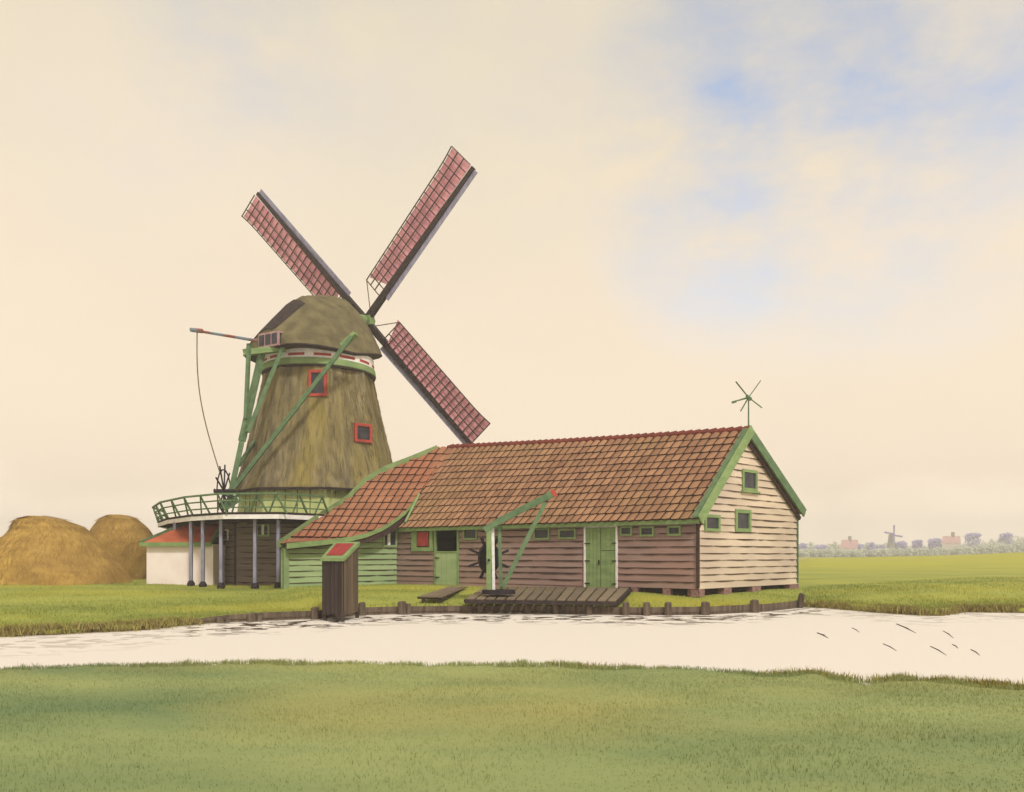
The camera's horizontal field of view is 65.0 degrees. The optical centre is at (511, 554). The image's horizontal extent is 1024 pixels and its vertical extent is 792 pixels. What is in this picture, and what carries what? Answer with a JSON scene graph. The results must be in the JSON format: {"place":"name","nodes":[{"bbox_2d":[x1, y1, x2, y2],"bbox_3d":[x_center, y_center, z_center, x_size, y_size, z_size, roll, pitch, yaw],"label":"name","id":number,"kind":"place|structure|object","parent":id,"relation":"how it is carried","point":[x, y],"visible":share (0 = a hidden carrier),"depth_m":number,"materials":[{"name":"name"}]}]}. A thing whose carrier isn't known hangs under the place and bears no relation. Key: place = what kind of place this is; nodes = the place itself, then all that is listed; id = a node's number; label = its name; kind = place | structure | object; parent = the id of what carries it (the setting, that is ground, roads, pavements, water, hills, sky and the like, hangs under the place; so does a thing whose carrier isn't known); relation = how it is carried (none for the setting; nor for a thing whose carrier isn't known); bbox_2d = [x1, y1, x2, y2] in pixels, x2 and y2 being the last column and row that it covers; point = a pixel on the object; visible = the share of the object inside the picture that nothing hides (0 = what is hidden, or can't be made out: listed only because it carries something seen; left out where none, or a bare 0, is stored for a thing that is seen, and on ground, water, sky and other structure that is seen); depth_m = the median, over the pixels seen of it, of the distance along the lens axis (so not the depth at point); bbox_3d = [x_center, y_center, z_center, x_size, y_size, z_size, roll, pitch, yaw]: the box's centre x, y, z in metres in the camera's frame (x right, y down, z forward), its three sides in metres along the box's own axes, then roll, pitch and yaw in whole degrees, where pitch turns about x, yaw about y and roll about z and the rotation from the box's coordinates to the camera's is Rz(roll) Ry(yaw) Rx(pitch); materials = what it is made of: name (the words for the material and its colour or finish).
{"place":"outdoors","nodes":[
{"label":"outdoors","id":0,"kind":"place"},
{"bbox_2d":[0,659,1023,791],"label":"bank","id":1,"kind":"structure","parent":0,"point":[525,771],"depth_m":7.84,"materials":[{"name":"green plant"}]},
{"bbox_2d":[0,657,1023,690],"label":"grass tufts","id":2,"kind":"object","parent":1,"relation":"on","point":[524,663],"visible":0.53,"depth_m":12.62,"materials":[{"name":"green plant"}]},
{"bbox_2d":[550,658,1023,689],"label":"dry tufts","id":3,"kind":"object","parent":1,"relation":"on","point":[993,681],"visible":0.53,"depth_m":11.46,"materials":[{"name":"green plant"}]},
{"bbox_2d":[0,607,1023,685],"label":"water","id":4,"kind":"structure","parent":0,"point":[786,639],"depth_m":17.92,"materials":[{"name":"white liquid"}]},
{"bbox_2d":[216,616,229,622],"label":"mooring pile","id":5,"kind":"object","parent":4,"relation":"in","point":[220,619],"visible":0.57,"depth_m":23.02,"materials":[{"name":"brown wood"}]},
{"bbox_2d":[247,613,261,621],"bbox_3d":[-7.537,2.072,23.545,0.440,0.770,0.313,0,0,0],"label":"mooring pile","id":6,"kind":"object","parent":4,"relation":"in","point":[252,617],"visible":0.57,"depth_m":23.44,"materials":[{"name":"brown wood"}]},
{"bbox_2d":[311,607,318,619],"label":"mooring pile","id":7,"kind":"object","parent":4,"relation":"in","point":[314,613],"visible":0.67,"depth_m":24.34,"materials":[{"name":"brown wood"}]},
{"bbox_2d":[358,602,365,615],"bbox_3d":[-4.811,1.981,25.898,0.264,0.947,0.255,0,0,0],"label":"mooring pile","id":8,"kind":"object","parent":4,"relation":"in","point":[362,608],"visible":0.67,"depth_m":25.79,"materials":[{"name":"brown wood"}]},
{"bbox_2d":[398,601,410,614],"bbox_3d":[-3.549,1.982,26.457,0.421,0.945,0.310,0,0,-25],"label":"mooring pile","id":9,"kind":"object","parent":4,"relation":"in","point":[404,608],"visible":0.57,"depth_m":26.32,"materials":[{"name":"brown wood"}]},
{"bbox_2d":[477,604,483,613],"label":"mooring pile","id":10,"kind":"object","parent":4,"relation":"in","point":[480,608],"visible":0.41,"depth_m":26.73,"materials":[{"name":"brown wood"}]},
{"bbox_2d":[524,604,530,613],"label":"mooring pile","id":11,"kind":"object","parent":4,"relation":"in","point":[527,608],"visible":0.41,"depth_m":26.74,"materials":[{"name":"brown wood"}]},
{"bbox_2d":[553,605,559,613],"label":"mooring pile","id":12,"kind":"object","parent":4,"relation":"in","point":[556,609],"visible":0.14,"depth_m":26.47,"materials":[{"name":"brown wood"}]},
{"bbox_2d":[586,605,592,614],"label":"mooring pile","id":13,"kind":"object","parent":4,"relation":"in","point":[589,609],"visible":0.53,"depth_m":26.18,"materials":[{"name":"brown wood"}]},
{"bbox_2d":[622,602,629,615],"bbox_3d":[3.682,1.982,25.954,0.246,0.942,0.256,0,0,0],"label":"mooring pile","id":14,"kind":"object","parent":4,"relation":"in","point":[625,608],"visible":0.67,"depth_m":25.84,"materials":[{"name":"brown wood"}]},
{"bbox_2d":[643,602,650,615],"bbox_3d":[4.340,1.982,25.861,0.249,0.944,0.256,0,0,0],"label":"mooring pile","id":15,"kind":"object","parent":4,"relation":"in","point":[646,608],"visible":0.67,"depth_m":25.76,"materials":[{"name":"brown wood"}]},
{"bbox_2d":[664,602,671,615],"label":"mooring pile","id":16,"kind":"object","parent":4,"relation":"in","point":[668,609],"visible":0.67,"depth_m":25.85,"materials":[{"name":"brown wood"}]},
{"bbox_2d":[701,601,709,614],"bbox_3d":[6.261,1.981,26.125,0.313,0.947,0.314,0,0,0],"label":"mooring pile","id":17,"kind":"object","parent":4,"relation":"in","point":[705,607],"visible":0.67,"depth_m":25.99,"materials":[{"name":"brown wood"}]},
{"bbox_2d":[750,599,758,612],"bbox_3d":[8.234,1.982,27.278,0.310,0.945,0.313,0,0,0],"label":"mooring pile","id":18,"kind":"object","parent":4,"relation":"in","point":[754,605],"visible":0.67,"depth_m":27.15,"materials":[{"name":"brown wood"}]},
{"bbox_2d":[797,593,804,607],"bbox_3d":[10.583,1.928,29.592,0.393,1.084,0.244,0,0,0],"label":"mooring pile","id":19,"kind":"object","parent":4,"relation":"in","point":[800,600],"visible":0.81,"depth_m":29.50,"materials":[{"name":"brown wood"}]},
{"bbox_2d":[0,552,1023,636],"bbox_3d":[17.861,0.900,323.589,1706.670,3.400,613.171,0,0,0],"label":"meadow","id":20,"kind":"structure","parent":0,"point":[820,572],"depth_m":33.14,"materials":[{"name":"green plant"}]},
{"bbox_2d":[0,515,132,585],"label":"haystack","id":21,"kind":"object","parent":20,"relation":"on","point":[44,550],"visible":0.97,"depth_m":39.07,"materials":[{"name":"plant"}]},
{"bbox_2d":[89,514,152,578],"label":"haystack","id":22,"kind":"object","parent":20,"relation":"on","point":[119,536],"visible":0.58,"depth_m":46.27,"materials":[{"name":"plant"}]},
{"bbox_2d":[139,521,225,584],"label":"shed","id":23,"kind":"structure","parent":20,"relation":"on","point":[167,556],"depth_m":39.85,"materials":[{"name":"paint"}]},
{"bbox_2d":[152,146,489,588],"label":"windmill","id":24,"kind":"object","parent":20,"relation":"on","point":[314,428],"visible":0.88,"depth_m":42.60,"materials":[{"name":"brown plant"}]},
{"bbox_2d":[223,529,228,539],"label":"window","id":25,"kind":"structure","parent":24,"relation":"in","point":[226,530],"depth_m":40.72,"materials":[{"name":"white paint"}]},
{"bbox_2d":[257,524,269,535],"bbox_3d":[-12.320,-1.252,39.784,0.684,0.666,0.130,0,0,5],"label":"window","id":26,"kind":"structure","parent":24,"relation":"in","point":[262,529],"depth_m":39.73,"materials":[{"name":"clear glass"}]},
{"bbox_2d":[308,369,330,396],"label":"window","id":27,"kind":"structure","parent":24,"relation":"in","point":[322,388],"depth_m":42.22,"materials":[{"name":"red paint"}]},
{"bbox_2d":[351,422,371,443],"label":"window","id":28,"kind":"structure","parent":24,"relation":"in","point":[361,432],"depth_m":43.03,"materials":[{"name":"red paint"}]},
{"bbox_2d":[320,542,359,621],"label":"privy","id":29,"kind":"structure","parent":20,"relation":"on","point":[339,560],"depth_m":23.79,"materials":[{"name":"brown wood"}]},
{"bbox_2d":[417,586,467,603],"bbox_3d":[-2.437,1.532,30.394,0.990,0.476,6.334,0,0,6],"label":"plank step","id":30,"kind":"object","parent":20,"relation":"on","point":[440,594],"visible":0.89,"depth_m":28.71,"materials":[{"name":"wood"}]},
{"bbox_2d":[182,601,796,625],"bbox_3d":[0.810,2.015,26.272,21.281,0.670,2.989,0,0,-15],"label":"revetment","id":31,"kind":"object","parent":20,"relation":"on","point":[298,615],"visible":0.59,"depth_m":26.45,"materials":[{"name":"brown wood"}]},
{"bbox_2d":[0,598,1023,636],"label":"edge sedge","id":32,"kind":"object","parent":20,"relation":"on","point":[147,624],"visible":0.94,"depth_m":21.95,"materials":[{"name":"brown plant"}]},
{"bbox_2d":[277,380,806,596],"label":"barn","id":33,"kind":"structure","parent":20,"relation":"on","point":[698,512],"depth_m":33.72,"materials":[{"name":"wood"},{"name":"green paint"},{"name":"clay tile"}]},
{"bbox_2d":[382,530,396,546],"bbox_3d":[-5.953,-0.841,39.090,0.826,0.872,0.130,0,0,-44],"label":"window","id":34,"kind":"structure","parent":33,"relation":"in","point":[390,540],"depth_m":39.13,"materials":[{"name":"clear glass"}]},
{"bbox_2d":[411,530,458,584],"bbox_3d":[-3.620,-0.041,37.709,3.069,2.842,0.159,0,0,37],"label":"half door","id":35,"kind":"structure","parent":33,"relation":"in","point":[446,563],"depth_m":37.52,"materials":[{"name":"green paint"}]},
{"bbox_2d":[463,530,477,539],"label":"window","id":36,"kind":"structure","parent":33,"relation":"in","point":[467,534],"depth_m":36.31,"materials":[{"name":"green paint"}]},
{"bbox_2d":[533,528,549,539],"bbox_3d":[1.256,-0.887,33.759,0.842,0.484,0.120,0,0,39],"label":"window","id":37,"kind":"structure","parent":33,"relation":"in","point":[538,533],"depth_m":33.74,"materials":[{"name":"glass"}]},
{"bbox_2d":[558,529,576,538],"bbox_3d":[2.274,-0.866,32.929,0.865,0.420,0.120,0,0,39],"label":"window","id":38,"kind":"structure","parent":33,"relation":"in","point":[562,533],"depth_m":32.92,"materials":[{"name":"green paint"}]},
{"bbox_2d":[584,526,617,589],"bbox_3d":[3.523,0.105,31.898,1.563,2.549,0.140,0,0,39],"label":"double door","id":39,"kind":"structure","parent":33,"relation":"in","point":[600,542],"depth_m":31.86,"materials":[{"name":"green paint"}]},
{"bbox_2d":[620,526,632,535],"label":"window","id":40,"kind":"structure","parent":33,"relation":"in","point":[624,530],"depth_m":31.14,"materials":[{"name":"green paint"}]},
{"bbox_2d":[639,526,654,536],"bbox_3d":[5.146,-0.902,30.588,0.608,0.390,0.120,0,0,39],"label":"window","id":41,"kind":"structure","parent":33,"relation":"in","point":[644,531],"depth_m":30.58,"materials":[{"name":"green paint"}]},
{"bbox_2d":[667,525,680,535],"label":"window","id":42,"kind":"structure","parent":33,"relation":"in","point":[675,530],"depth_m":29.84,"materials":[{"name":"green paint"}]},
{"bbox_2d":[704,514,720,531],"bbox_3d":[7.436,-1.191,29.910,1.043,0.620,0.120,0,0,-44],"label":"window","id":43,"kind":"structure","parent":33,"relation":"in","point":[712,522],"depth_m":29.93,"materials":[{"name":"green paint"}]},
{"bbox_2d":[734,509,751,531],"bbox_3d":[9.015,-1.340,31.432,1.152,0.876,0.120,0,0,-44],"label":"window","id":44,"kind":"structure","parent":33,"relation":"in","point":[743,518],"depth_m":31.43,"materials":[{"name":"green paint"}]},
{"bbox_2d":[741,469,759,493],"bbox_3d":[9.402,-2.915,31.764,1.309,0.906,0.180,0,0,-44],"label":"window","id":45,"kind":"structure","parent":33,"relation":"in","point":[749,478],"depth_m":31.74,"materials":[{"name":"green paint"}]},
{"bbox_2d":[464,586,631,605],"bbox_3d":[1.550,1.444,30.621,6.258,0.380,9.302,0,0,0],"label":"landing stage","id":46,"kind":"object","parent":20,"relation":"on","point":[611,595],"visible":0.91,"depth_m":27.39,"materials":[{"name":"brown wood"}]},
{"bbox_2d":[468,489,556,594],"bbox_3d":[0.008,-0.463,27.939,2.894,3.591,1.595,0,0,-14],"label":"crane","id":47,"kind":"object","parent":46,"relation":"on","point":[489,553],"visible":1,"depth_m":27.52,"materials":[{"name":"green wood"}]},
{"bbox_2d":[799,543,807,549],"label":"distant tree","id":48,"kind":"object","parent":20,"relation":"on","point":[803,546],"visible":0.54,"depth_m":549.95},
{"bbox_2d":[813,544,827,549],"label":"distant tree","id":49,"kind":"object","parent":20,"relation":"on","point":[821,546],"visible":0.39,"depth_m":549.93,"materials":[{"name":"grey plant"}]},
{"bbox_2d":[840,536,858,549],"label":"house","id":50,"kind":"structure","parent":20,"relation":"on","point":[849,544],"depth_m":547.80,"materials":[{"name":"pink"}]},
{"bbox_2d":[858,543,864,549],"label":"distant tree","id":51,"kind":"object","parent":20,"relation":"on","point":[860,546],"visible":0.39,"depth_m":550.41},
{"bbox_2d":[866,542,875,549],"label":"distant tree","id":52,"kind":"object","parent":20,"relation":"on","point":[871,546],"visible":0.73,"depth_m":550.54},
{"bbox_2d":[875,544,885,548],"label":"distant tree","id":53,"kind":"object","parent":20,"relation":"on","point":[880,546],"visible":0.27,"depth_m":550.31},
{"bbox_2d":[884,525,902,556],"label":"distant windmill","id":54,"kind":"object","parent":20,"relation":"on","point":[891,544],"visible":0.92,"depth_m":552.45},
{"bbox_2d":[895,540,907,548],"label":"distant tree","id":55,"kind":"object","parent":20,"relation":"on","point":[901,544],"visible":0.7,"depth_m":550.32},
{"bbox_2d":[799,536,1023,556],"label":"distant wood","id":56,"kind":"object","parent":20,"relation":"on","point":[984,548],"visible":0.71,"depth_m":529.19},
{"bbox_2d":[911,539,922,548],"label":"distant tree","id":57,"kind":"object","parent":20,"relation":"on","point":[916,544],"visible":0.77,"depth_m":550.49,"materials":[{"name":"grey plant"}]},
{"bbox_2d":[927,538,941,549],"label":"distant tree","id":58,"kind":"object","parent":20,"relation":"on","point":[935,542],"visible":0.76,"depth_m":550.41,"materials":[{"name":"grey plant"}]},
{"bbox_2d":[963,532,981,548],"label":"distant tree","id":59,"kind":"object","parent":20,"relation":"on","point":[970,536],"visible":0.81,"depth_m":550.76,"materials":[{"name":"grey plant"}]},
{"bbox_2d":[999,532,1013,548],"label":"distant tree","id":60,"kind":"object","parent":20,"relation":"on","point":[1006,536],"visible":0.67,"depth_m":550.77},
{"bbox_2d":[0,0,1023,548],"label":"sky","id":61,"kind":"structure","parent":0,"point":[668,205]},
{"bbox_2d":[942,532,960,549],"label":"house","id":62,"kind":"structure","parent":0,"point":[951,541],"depth_m":546.51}
]}

